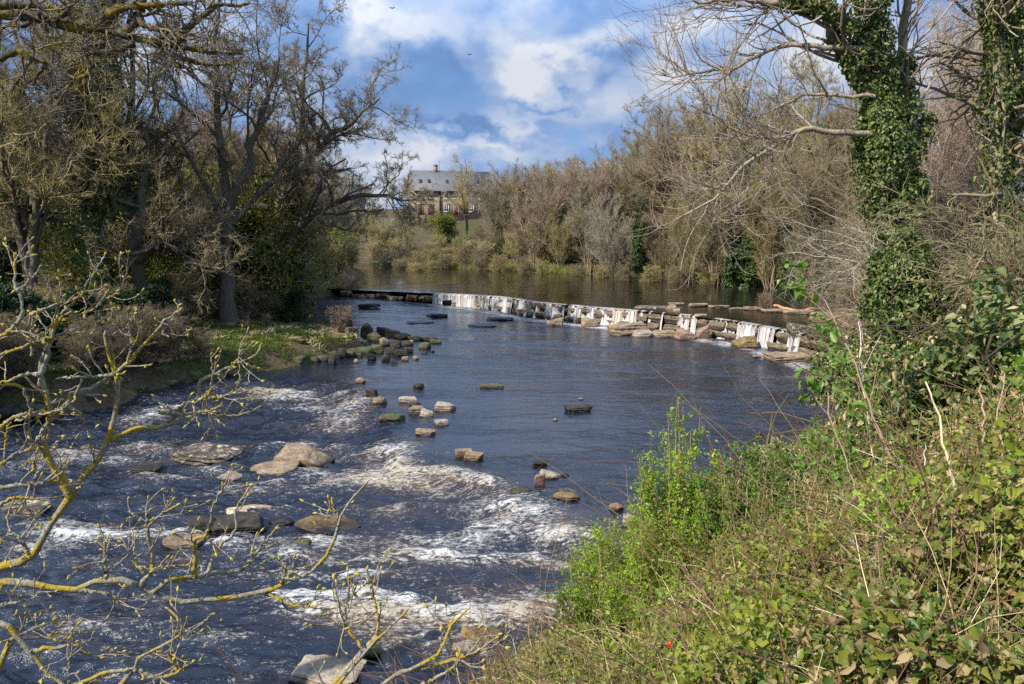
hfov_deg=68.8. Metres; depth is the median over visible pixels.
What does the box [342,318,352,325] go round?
rock
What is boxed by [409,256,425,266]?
thicket bush
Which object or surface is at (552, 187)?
alder tree
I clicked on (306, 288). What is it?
evergreen tree
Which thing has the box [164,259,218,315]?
thicket bush
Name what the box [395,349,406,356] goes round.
rock
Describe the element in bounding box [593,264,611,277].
thicket bush
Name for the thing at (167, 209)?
alder tree
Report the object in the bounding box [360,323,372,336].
rock
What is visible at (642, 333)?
rock
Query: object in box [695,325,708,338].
rock
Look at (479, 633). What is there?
rock
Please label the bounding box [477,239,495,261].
thicket bush
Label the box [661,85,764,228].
bare tree
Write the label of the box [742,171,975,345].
thicket bush
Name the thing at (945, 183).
bare tree
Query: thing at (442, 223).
leafy bush
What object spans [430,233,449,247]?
thicket bush
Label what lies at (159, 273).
leafy bush
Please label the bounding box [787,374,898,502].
leafy shrub
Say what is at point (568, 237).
alder tree
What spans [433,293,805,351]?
waterfall
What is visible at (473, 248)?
thicket bush
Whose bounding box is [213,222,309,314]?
leafy bush
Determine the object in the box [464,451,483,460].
rock
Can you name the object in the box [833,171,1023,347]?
thicket bush
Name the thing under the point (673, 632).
leafy shrub
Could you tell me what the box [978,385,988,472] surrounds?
wild rose
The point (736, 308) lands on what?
rock
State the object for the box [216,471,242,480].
rock
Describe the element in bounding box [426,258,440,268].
thicket bush
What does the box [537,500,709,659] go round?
leafy shrub
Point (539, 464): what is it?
rock
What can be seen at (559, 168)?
bare tree
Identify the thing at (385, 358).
rock
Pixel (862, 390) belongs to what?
wild rose
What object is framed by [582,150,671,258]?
alder tree
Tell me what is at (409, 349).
rock
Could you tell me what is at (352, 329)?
rock
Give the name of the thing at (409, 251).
thicket bush
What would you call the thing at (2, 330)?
thicket bush
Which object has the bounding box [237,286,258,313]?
thicket bush
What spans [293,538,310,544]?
rock
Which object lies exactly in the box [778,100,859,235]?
alder tree
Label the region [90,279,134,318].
thicket bush
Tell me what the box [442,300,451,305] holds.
rock
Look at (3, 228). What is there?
leafy bush
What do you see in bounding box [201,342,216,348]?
rock
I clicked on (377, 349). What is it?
rock
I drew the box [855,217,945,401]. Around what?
ivy bush
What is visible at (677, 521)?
leafy shrub
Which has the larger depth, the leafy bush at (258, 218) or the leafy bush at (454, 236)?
the leafy bush at (454, 236)
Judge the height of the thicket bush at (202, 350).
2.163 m
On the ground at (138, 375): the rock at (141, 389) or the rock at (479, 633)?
the rock at (141, 389)
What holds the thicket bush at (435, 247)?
on the ground at (138, 375)
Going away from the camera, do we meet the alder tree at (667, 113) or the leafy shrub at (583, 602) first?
the leafy shrub at (583, 602)
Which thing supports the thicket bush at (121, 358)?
on the ground at (138, 375)
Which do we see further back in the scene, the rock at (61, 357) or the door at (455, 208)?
the door at (455, 208)
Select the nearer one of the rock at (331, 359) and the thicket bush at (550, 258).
the rock at (331, 359)
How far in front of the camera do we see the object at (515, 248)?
106.74 m
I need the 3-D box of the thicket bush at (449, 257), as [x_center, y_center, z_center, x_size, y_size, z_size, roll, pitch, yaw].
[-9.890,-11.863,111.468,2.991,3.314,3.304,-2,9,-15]
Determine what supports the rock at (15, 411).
on the ground at (138, 375)
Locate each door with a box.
[417,203,422,214]
[453,203,458,214]
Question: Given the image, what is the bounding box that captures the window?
[444,204,449,211]
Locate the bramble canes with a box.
[206,194,1023,683]
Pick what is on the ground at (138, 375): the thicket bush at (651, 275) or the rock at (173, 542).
the thicket bush at (651, 275)
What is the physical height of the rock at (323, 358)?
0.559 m
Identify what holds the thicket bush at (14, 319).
on the ground at (138, 375)
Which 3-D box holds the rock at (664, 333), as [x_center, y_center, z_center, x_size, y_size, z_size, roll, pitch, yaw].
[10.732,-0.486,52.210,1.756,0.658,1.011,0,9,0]
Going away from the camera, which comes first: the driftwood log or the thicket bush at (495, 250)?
the driftwood log
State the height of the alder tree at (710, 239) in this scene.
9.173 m
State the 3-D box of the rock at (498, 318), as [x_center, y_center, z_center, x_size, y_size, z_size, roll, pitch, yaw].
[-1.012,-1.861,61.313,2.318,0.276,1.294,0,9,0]
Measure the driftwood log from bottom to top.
0.343 m
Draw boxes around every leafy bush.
[0,201,75,267]
[0,211,15,245]
[1,236,74,289]
[38,223,83,286]
[38,244,87,298]
[41,135,241,312]
[57,144,261,318]
[146,252,210,311]
[172,150,356,324]
[186,188,343,316]
[188,242,238,304]
[198,179,327,291]
[209,207,326,321]
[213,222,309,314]
[307,224,343,282]
[320,221,363,280]
[325,211,361,249]
[426,210,458,246]
[445,227,461,247]
[453,237,473,252]
[490,235,506,254]
[502,242,514,258]
[553,212,607,262]
[734,268,743,282]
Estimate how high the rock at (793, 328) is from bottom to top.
2.484 m
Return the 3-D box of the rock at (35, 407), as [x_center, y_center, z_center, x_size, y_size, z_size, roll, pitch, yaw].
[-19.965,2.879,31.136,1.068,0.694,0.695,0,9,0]
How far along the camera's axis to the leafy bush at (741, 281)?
83.53 m
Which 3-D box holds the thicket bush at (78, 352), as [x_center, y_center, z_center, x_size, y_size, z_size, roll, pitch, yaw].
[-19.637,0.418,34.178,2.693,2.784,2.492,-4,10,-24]
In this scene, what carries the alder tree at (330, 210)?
on the ground at (138, 375)
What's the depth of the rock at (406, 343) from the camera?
47.90 m
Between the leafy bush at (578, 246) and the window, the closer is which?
the leafy bush at (578, 246)
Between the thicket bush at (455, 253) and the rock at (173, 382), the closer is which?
the rock at (173, 382)
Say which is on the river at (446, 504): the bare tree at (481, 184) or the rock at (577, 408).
the rock at (577, 408)
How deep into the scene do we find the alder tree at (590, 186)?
114.04 m
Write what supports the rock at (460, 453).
in the river at (446, 504)
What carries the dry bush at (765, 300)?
on the ground at (138, 375)
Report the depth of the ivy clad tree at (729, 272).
77.91 m
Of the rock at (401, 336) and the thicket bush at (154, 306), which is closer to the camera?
the thicket bush at (154, 306)
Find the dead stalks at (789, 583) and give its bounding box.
[468,309,1023,683]
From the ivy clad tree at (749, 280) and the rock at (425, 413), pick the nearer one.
the rock at (425, 413)
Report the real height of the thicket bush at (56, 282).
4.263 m
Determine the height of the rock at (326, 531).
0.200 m
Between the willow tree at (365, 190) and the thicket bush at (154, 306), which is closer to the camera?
the thicket bush at (154, 306)
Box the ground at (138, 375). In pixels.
[0,201,1023,683]
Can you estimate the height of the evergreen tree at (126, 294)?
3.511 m
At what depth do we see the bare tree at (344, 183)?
86.62 m
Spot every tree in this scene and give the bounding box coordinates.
[0,0,71,295]
[0,0,166,292]
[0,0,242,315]
[0,0,277,136]
[0,30,59,236]
[0,131,81,272]
[0,235,514,683]
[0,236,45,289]
[0,281,51,337]
[0,291,6,327]
[2,72,81,246]
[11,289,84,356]
[26,0,269,314]
[47,224,146,290]
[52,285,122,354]
[65,101,192,255]
[84,162,210,288]
[92,286,144,343]
[117,98,142,182]
[120,0,328,322]
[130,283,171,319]
[135,275,189,322]
[136,119,278,308]
[166,106,215,193]
[167,107,331,215]
[168,0,447,318]
[175,99,342,236]
[204,185,315,304]
[218,206,316,292]
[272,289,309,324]
[278,159,345,286]
[279,142,338,201]
[307,171,369,248]
[311,151,364,268]
[317,146,350,220]
[335,178,365,233]
[348,205,372,240]
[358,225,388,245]
[359,213,375,240]
[360,181,374,201]
[362,186,387,224]
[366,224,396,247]
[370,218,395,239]
[373,221,400,239]
[378,175,399,206]
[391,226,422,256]
[437,151,483,236]
[461,168,523,253]
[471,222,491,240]
[472,170,501,229]
[481,169,534,245]
[484,212,511,241]
[487,156,579,264]
[489,175,558,254]
[491,162,551,253]
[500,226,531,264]
[509,160,577,227]
[521,159,598,258]
[532,198,587,267]
[539,161,613,261]
[543,156,610,249]
[549,158,580,175]
[553,152,644,262]
[563,187,623,273]
[581,157,644,246]
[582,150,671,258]
[583,205,647,277]
[589,127,679,258]
[591,180,646,254]
[602,0,991,370]
[606,133,683,176]
[613,135,650,247]
[613,140,674,262]
[614,139,684,228]
[614,240,649,275]
[617,94,712,267]
[622,141,694,265]
[622,180,660,279]
[623,94,734,218]
[635,210,693,280]
[638,120,719,258]
[644,108,739,238]
[645,128,706,261]
[650,176,729,282]
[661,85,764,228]
[663,48,789,238]
[664,166,767,284]
[669,215,721,281]
[690,233,744,279]
[691,137,758,286]
[703,62,850,280]
[709,52,841,269]
[714,159,820,288]
[724,121,789,288]
[747,54,862,287]
[753,153,870,296]
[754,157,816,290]
[758,47,866,298]
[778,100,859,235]
[799,92,871,242]
[861,3,1023,237]
[902,0,1023,259]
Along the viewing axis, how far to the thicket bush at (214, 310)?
49.93 m
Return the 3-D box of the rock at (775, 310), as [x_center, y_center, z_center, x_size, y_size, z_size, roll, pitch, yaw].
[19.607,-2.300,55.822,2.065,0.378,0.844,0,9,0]
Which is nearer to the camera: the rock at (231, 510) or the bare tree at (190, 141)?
the rock at (231, 510)
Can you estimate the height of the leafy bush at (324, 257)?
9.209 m
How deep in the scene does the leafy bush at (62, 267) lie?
49.32 m
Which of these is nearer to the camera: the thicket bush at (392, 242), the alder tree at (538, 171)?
the alder tree at (538, 171)
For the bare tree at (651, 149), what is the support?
on the ground at (138, 375)
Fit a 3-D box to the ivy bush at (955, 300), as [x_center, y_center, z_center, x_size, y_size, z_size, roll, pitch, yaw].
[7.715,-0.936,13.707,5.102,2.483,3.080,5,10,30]
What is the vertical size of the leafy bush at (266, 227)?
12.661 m
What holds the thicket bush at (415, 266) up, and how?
on the ground at (138, 375)
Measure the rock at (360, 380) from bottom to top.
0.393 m
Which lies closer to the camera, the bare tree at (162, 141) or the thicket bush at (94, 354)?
the thicket bush at (94, 354)
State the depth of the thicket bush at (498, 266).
104.01 m
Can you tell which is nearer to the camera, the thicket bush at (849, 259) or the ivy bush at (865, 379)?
the ivy bush at (865, 379)
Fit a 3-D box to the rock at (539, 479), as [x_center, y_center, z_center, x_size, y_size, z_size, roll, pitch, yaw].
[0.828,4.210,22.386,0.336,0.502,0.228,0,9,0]
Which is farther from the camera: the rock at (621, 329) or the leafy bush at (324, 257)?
the leafy bush at (324, 257)
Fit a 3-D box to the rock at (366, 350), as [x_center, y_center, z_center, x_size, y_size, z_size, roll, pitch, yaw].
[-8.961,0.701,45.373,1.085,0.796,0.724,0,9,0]
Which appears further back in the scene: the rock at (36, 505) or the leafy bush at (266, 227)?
the leafy bush at (266, 227)
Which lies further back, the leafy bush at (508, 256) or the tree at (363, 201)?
the tree at (363, 201)
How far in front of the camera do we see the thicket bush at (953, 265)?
11.53 m
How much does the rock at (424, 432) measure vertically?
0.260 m
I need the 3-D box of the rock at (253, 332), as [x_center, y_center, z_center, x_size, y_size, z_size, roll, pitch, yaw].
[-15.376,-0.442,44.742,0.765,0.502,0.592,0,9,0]
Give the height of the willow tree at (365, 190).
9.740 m
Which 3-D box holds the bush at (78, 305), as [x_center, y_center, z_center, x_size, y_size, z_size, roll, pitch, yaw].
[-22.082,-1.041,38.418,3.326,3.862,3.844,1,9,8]
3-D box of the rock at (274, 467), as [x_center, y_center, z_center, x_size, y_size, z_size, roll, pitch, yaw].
[-8.007,4.299,25.095,1.613,0.372,1.250,0,9,0]
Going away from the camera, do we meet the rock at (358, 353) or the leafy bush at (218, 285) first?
the rock at (358, 353)
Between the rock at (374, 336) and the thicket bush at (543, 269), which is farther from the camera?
the thicket bush at (543, 269)
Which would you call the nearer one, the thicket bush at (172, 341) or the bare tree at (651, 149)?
the thicket bush at (172, 341)
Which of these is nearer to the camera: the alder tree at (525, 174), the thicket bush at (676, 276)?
the thicket bush at (676, 276)
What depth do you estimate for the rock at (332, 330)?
46.63 m
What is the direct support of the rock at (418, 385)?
on the river at (446, 504)
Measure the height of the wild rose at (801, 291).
1.642 m
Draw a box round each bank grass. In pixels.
[17,315,361,387]
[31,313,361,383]
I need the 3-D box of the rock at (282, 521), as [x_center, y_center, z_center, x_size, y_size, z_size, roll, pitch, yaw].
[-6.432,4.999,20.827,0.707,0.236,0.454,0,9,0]
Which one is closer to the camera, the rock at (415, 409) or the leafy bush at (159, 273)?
the rock at (415, 409)
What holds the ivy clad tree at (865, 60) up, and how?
on the ground at (138, 375)
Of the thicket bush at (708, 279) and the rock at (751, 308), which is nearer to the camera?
the rock at (751, 308)
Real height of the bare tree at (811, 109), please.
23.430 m
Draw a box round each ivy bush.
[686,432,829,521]
[775,227,1023,355]
[793,335,952,470]
[796,323,910,413]
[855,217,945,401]
[867,266,1023,472]
[940,173,1023,312]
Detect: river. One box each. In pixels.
[0,296,849,683]
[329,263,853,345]
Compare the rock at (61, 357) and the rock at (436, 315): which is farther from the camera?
the rock at (436, 315)
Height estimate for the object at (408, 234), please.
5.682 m
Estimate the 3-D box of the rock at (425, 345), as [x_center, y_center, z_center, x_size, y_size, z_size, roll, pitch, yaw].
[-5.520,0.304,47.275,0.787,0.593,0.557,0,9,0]
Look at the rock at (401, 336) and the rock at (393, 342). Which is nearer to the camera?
the rock at (393, 342)
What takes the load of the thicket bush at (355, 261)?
on the ground at (138, 375)
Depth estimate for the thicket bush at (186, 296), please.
48.15 m
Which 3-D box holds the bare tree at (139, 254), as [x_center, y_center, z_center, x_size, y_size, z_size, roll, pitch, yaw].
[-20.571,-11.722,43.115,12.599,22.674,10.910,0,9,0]
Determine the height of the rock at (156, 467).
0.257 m
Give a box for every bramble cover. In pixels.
[472,331,1023,683]
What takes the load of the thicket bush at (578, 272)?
on the ground at (138, 375)
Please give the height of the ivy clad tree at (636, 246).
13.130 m
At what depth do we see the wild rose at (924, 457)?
3.89 m
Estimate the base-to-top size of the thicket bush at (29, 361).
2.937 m
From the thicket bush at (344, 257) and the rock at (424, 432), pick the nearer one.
the rock at (424, 432)
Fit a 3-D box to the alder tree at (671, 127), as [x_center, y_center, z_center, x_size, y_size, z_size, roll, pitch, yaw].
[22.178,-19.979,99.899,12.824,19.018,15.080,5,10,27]
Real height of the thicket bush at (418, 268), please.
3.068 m
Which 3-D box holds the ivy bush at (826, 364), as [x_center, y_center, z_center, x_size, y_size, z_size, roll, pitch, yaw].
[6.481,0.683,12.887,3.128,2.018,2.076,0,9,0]
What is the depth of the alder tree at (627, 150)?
120.50 m
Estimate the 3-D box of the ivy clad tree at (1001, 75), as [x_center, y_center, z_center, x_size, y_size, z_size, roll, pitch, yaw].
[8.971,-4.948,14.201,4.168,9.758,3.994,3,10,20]
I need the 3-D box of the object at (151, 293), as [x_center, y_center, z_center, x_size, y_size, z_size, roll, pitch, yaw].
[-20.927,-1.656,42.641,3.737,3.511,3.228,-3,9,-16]
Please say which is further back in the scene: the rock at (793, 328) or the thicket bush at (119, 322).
the rock at (793, 328)
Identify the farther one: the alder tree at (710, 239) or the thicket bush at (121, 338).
the alder tree at (710, 239)
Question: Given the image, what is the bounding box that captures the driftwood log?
[773,304,821,310]
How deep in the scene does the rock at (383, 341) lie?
48.29 m
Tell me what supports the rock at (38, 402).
on the ground at (138, 375)
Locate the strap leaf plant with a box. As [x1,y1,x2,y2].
[975,594,1003,638]
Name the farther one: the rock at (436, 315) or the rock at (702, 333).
the rock at (436, 315)
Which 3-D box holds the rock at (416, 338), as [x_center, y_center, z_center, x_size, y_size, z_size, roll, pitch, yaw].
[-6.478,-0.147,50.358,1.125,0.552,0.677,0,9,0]
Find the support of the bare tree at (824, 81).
on the ground at (138, 375)
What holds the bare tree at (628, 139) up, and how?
on the ground at (138, 375)
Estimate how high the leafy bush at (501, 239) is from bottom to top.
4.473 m
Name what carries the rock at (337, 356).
on the ground at (138, 375)
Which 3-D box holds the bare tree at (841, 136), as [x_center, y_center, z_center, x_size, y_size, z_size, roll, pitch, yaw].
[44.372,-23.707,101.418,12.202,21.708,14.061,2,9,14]
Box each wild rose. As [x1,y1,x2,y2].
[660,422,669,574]
[777,252,902,479]
[779,332,872,526]
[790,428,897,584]
[823,320,880,490]
[923,443,926,486]
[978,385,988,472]
[988,342,1023,458]
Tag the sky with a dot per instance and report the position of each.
(539, 80)
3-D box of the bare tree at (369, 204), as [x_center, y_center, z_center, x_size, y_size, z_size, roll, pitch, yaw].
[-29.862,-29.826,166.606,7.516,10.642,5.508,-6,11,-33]
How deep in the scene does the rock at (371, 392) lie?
33.66 m
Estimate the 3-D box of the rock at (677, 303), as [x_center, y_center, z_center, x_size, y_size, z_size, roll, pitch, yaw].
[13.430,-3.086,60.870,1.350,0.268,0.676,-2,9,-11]
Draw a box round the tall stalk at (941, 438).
[925,382,968,586]
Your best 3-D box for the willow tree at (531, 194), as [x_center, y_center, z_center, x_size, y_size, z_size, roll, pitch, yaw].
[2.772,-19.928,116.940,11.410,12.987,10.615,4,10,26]
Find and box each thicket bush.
[0,305,57,382]
[0,312,33,378]
[0,322,47,395]
[0,329,27,396]
[0,352,20,394]
[2,330,49,389]
[9,280,39,293]
[27,278,64,311]
[37,268,88,300]
[48,320,105,370]
[62,308,127,364]
[79,334,119,377]
[88,338,133,380]
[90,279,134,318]
[100,323,143,359]
[101,299,171,371]
[115,328,151,368]
[133,304,202,372]
[136,296,201,354]
[136,316,181,369]
[136,320,182,362]
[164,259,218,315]
[166,267,215,321]
[183,322,221,362]
[195,288,219,319]
[217,270,264,320]
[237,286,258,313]
[245,288,283,318]
[254,279,286,308]
[314,235,345,281]
[322,236,360,276]
[341,233,361,265]
[344,243,366,268]
[364,240,380,259]
[371,245,385,260]
[373,240,392,262]
[379,247,396,263]
[381,256,392,265]
[387,237,400,255]
[388,246,406,258]
[390,257,412,268]
[392,258,405,266]
[400,242,420,258]
[407,263,422,270]
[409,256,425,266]
[410,250,422,263]
[410,263,424,270]
[412,242,435,261]
[416,247,437,267]
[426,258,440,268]
[427,245,443,261]
[429,235,449,249]
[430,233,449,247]
[435,252,450,268]
[436,247,446,258]
[438,248,449,258]
[439,253,453,267]
[446,244,456,259]
[450,247,464,265]
[453,244,474,267]
[461,239,479,258]
[464,233,478,247]
[465,241,477,260]
[469,248,487,267]
[472,251,488,270]
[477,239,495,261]
[477,243,492,260]
[487,253,509,271]
[488,237,504,255]
[514,254,536,272]
[527,234,549,261]
[531,224,576,265]
[532,260,554,273]
[566,263,587,275]
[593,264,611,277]
[610,261,642,280]
[638,263,665,281]
[663,264,692,284]
[695,270,721,284]
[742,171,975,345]
[782,83,962,394]
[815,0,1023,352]
[830,181,1023,330]
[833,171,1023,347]
[891,0,1023,258]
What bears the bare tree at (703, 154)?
on the ground at (138, 375)
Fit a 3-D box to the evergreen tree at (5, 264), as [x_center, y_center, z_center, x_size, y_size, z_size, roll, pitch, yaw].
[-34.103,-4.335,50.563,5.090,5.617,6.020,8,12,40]
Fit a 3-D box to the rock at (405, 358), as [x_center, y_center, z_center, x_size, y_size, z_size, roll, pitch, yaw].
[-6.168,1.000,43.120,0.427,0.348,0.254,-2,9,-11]
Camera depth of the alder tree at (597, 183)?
101.82 m
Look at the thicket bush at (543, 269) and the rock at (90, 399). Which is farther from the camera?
the thicket bush at (543, 269)
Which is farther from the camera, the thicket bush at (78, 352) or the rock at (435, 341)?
the rock at (435, 341)
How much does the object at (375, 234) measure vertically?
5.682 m
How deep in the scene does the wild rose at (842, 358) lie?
3.99 m
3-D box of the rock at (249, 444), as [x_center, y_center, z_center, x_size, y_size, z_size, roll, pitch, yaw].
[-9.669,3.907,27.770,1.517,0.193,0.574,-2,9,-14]
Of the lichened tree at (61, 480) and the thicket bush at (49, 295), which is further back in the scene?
the thicket bush at (49, 295)
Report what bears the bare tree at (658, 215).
on the ground at (138, 375)
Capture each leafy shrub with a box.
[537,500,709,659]
[622,392,738,590]
[627,554,819,681]
[678,436,829,566]
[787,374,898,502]
[835,436,1022,584]
[880,334,944,412]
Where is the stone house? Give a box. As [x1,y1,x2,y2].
[407,163,493,223]
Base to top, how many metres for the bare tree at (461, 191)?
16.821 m
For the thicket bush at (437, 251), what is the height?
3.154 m
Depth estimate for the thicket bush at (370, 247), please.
126.37 m
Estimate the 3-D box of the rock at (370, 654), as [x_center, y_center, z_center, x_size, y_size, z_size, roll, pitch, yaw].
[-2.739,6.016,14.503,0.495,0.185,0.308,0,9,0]
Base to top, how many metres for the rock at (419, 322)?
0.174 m
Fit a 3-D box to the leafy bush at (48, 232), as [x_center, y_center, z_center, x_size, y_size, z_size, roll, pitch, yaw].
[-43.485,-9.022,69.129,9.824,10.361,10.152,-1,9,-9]
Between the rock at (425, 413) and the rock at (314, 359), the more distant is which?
the rock at (314, 359)
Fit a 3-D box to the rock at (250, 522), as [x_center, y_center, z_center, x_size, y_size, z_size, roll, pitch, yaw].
[-7.504,4.994,20.498,1.375,0.533,0.842,-2,9,-12]
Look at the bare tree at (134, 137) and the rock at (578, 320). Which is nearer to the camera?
the rock at (578, 320)
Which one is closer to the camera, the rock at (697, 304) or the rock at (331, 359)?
the rock at (331, 359)
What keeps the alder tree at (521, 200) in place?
on the ground at (138, 375)
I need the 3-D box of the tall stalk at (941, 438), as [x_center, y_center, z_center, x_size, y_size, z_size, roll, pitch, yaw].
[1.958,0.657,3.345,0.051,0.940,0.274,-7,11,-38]
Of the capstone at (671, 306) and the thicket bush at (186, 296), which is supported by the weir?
the capstone at (671, 306)
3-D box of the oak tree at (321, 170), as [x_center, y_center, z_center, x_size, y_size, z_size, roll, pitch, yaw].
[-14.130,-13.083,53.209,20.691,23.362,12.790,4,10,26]
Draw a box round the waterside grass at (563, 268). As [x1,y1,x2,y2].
[377,257,856,296]
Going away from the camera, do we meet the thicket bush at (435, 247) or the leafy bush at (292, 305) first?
the leafy bush at (292, 305)
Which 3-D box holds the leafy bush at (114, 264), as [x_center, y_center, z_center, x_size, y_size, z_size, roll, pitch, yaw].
[-25.061,-7.107,51.145,12.581,14.680,14.507,2,9,11]
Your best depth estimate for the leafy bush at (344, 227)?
103.30 m
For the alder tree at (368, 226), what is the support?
on the ground at (138, 375)
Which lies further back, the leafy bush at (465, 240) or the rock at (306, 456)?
the leafy bush at (465, 240)
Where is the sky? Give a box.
[0,0,1023,208]
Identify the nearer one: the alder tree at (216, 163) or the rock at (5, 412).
the rock at (5, 412)
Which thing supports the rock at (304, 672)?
on the river at (446, 504)
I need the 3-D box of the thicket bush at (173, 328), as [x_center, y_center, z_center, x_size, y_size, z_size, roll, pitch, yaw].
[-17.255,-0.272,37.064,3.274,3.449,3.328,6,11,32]
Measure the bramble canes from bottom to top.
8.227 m
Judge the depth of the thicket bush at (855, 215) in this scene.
22.11 m
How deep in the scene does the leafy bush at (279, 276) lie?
53.54 m
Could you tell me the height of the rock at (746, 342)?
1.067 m
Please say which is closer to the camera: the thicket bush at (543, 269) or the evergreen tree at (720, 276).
the evergreen tree at (720, 276)
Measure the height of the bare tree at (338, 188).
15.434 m
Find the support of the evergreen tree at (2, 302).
on the ground at (138, 375)
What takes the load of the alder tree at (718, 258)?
on the ground at (138, 375)
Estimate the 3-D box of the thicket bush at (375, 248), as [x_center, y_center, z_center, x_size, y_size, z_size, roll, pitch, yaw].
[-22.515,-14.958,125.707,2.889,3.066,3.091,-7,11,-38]
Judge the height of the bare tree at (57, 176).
18.383 m
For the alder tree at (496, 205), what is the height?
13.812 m
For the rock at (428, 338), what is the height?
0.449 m
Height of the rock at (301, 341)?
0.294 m
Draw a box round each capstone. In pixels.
[633,305,666,321]
[665,304,675,314]
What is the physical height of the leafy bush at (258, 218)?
14.058 m
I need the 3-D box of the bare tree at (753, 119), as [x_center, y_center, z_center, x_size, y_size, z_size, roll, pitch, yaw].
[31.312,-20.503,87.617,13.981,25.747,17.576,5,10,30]
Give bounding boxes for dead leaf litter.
[472,358,1023,683]
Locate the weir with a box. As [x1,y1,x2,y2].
[340,290,840,359]
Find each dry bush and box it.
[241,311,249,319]
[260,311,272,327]
[326,305,355,332]
[756,292,771,308]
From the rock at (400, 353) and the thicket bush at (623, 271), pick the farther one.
the thicket bush at (623, 271)
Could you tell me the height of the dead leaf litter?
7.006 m
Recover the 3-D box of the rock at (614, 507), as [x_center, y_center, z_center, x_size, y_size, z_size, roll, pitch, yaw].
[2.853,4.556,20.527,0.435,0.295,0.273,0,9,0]
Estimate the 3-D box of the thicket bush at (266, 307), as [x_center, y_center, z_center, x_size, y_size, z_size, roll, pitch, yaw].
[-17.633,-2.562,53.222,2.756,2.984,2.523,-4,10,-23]
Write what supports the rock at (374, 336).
on the river at (446, 504)
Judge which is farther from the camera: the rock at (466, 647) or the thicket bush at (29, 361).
the thicket bush at (29, 361)
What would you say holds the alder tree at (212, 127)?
on the ground at (138, 375)
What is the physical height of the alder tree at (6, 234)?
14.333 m
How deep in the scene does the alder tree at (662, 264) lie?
86.66 m
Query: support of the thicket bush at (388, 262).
on the ground at (138, 375)
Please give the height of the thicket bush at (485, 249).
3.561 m
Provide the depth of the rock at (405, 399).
32.90 m
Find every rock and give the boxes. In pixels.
[0,405,12,424]
[1,497,50,516]
[11,408,27,422]
[17,403,46,419]
[26,398,45,404]
[50,353,74,361]
[83,392,95,402]
[128,462,162,472]
[135,386,147,393]
[162,534,208,549]
[166,379,179,386]
[170,442,245,465]
[174,374,186,384]
[187,371,203,381]
[187,516,215,532]
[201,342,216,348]
[211,511,263,536]
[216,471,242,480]
[218,322,236,327]
[226,504,272,513]
[227,369,238,376]
[232,442,265,448]
[249,331,260,334]
[250,459,299,474]
[269,517,293,524]
[274,443,334,467]
[288,336,303,340]
[288,654,366,683]
[293,355,308,364]
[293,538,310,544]
[295,514,360,532]
[297,339,305,343]
[309,356,318,362]
[314,528,332,535]
[317,355,328,361]
[326,353,340,359]
[328,355,335,364]
[329,329,343,333]
[338,348,347,358]
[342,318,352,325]
[343,327,358,334]
[346,351,354,357]
[354,350,362,356]
[355,377,365,382]
[356,347,372,354]
[358,303,380,307]
[358,646,383,658]
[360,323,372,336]
[365,389,377,396]
[366,354,376,360]
[367,331,381,341]
[371,344,383,353]
[373,396,386,404]
[376,327,388,334]
[378,413,405,422]
[379,337,388,345]
[381,355,390,361]
[384,329,399,337]
[386,345,400,354]
[388,339,401,346]
[392,333,411,338]
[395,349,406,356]
[399,396,417,402]
[401,340,413,346]
[401,356,408,360]
[403,347,412,352]
[406,320,433,323]
[408,336,423,340]
[408,405,423,413]
[409,402,419,406]
[413,383,423,388]
[415,428,435,435]
[419,342,430,348]
[420,408,433,417]
[423,336,438,341]
[427,314,447,317]
[430,340,441,343]
[434,401,455,410]
[434,419,448,425]
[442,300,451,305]
[452,639,485,652]
[455,448,472,458]
[461,625,500,642]
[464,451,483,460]
[467,324,496,326]
[480,383,503,388]
[486,317,512,320]
[509,487,532,493]
[532,460,546,467]
[534,474,544,485]
[539,469,561,478]
[547,317,562,325]
[553,491,579,500]
[564,404,592,412]
[576,317,580,323]
[581,317,597,326]
[607,322,649,335]
[608,503,623,510]
[622,514,639,525]
[631,330,652,337]
[653,330,674,337]
[668,302,684,304]
[673,328,695,339]
[687,303,707,306]
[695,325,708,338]
[708,305,729,307]
[728,307,742,309]
[731,335,757,348]
[743,306,765,310]
[760,308,782,312]
[761,351,811,362]
[782,309,813,313]
[786,322,823,348]
[809,312,850,322]
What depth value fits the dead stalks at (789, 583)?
4.03 m

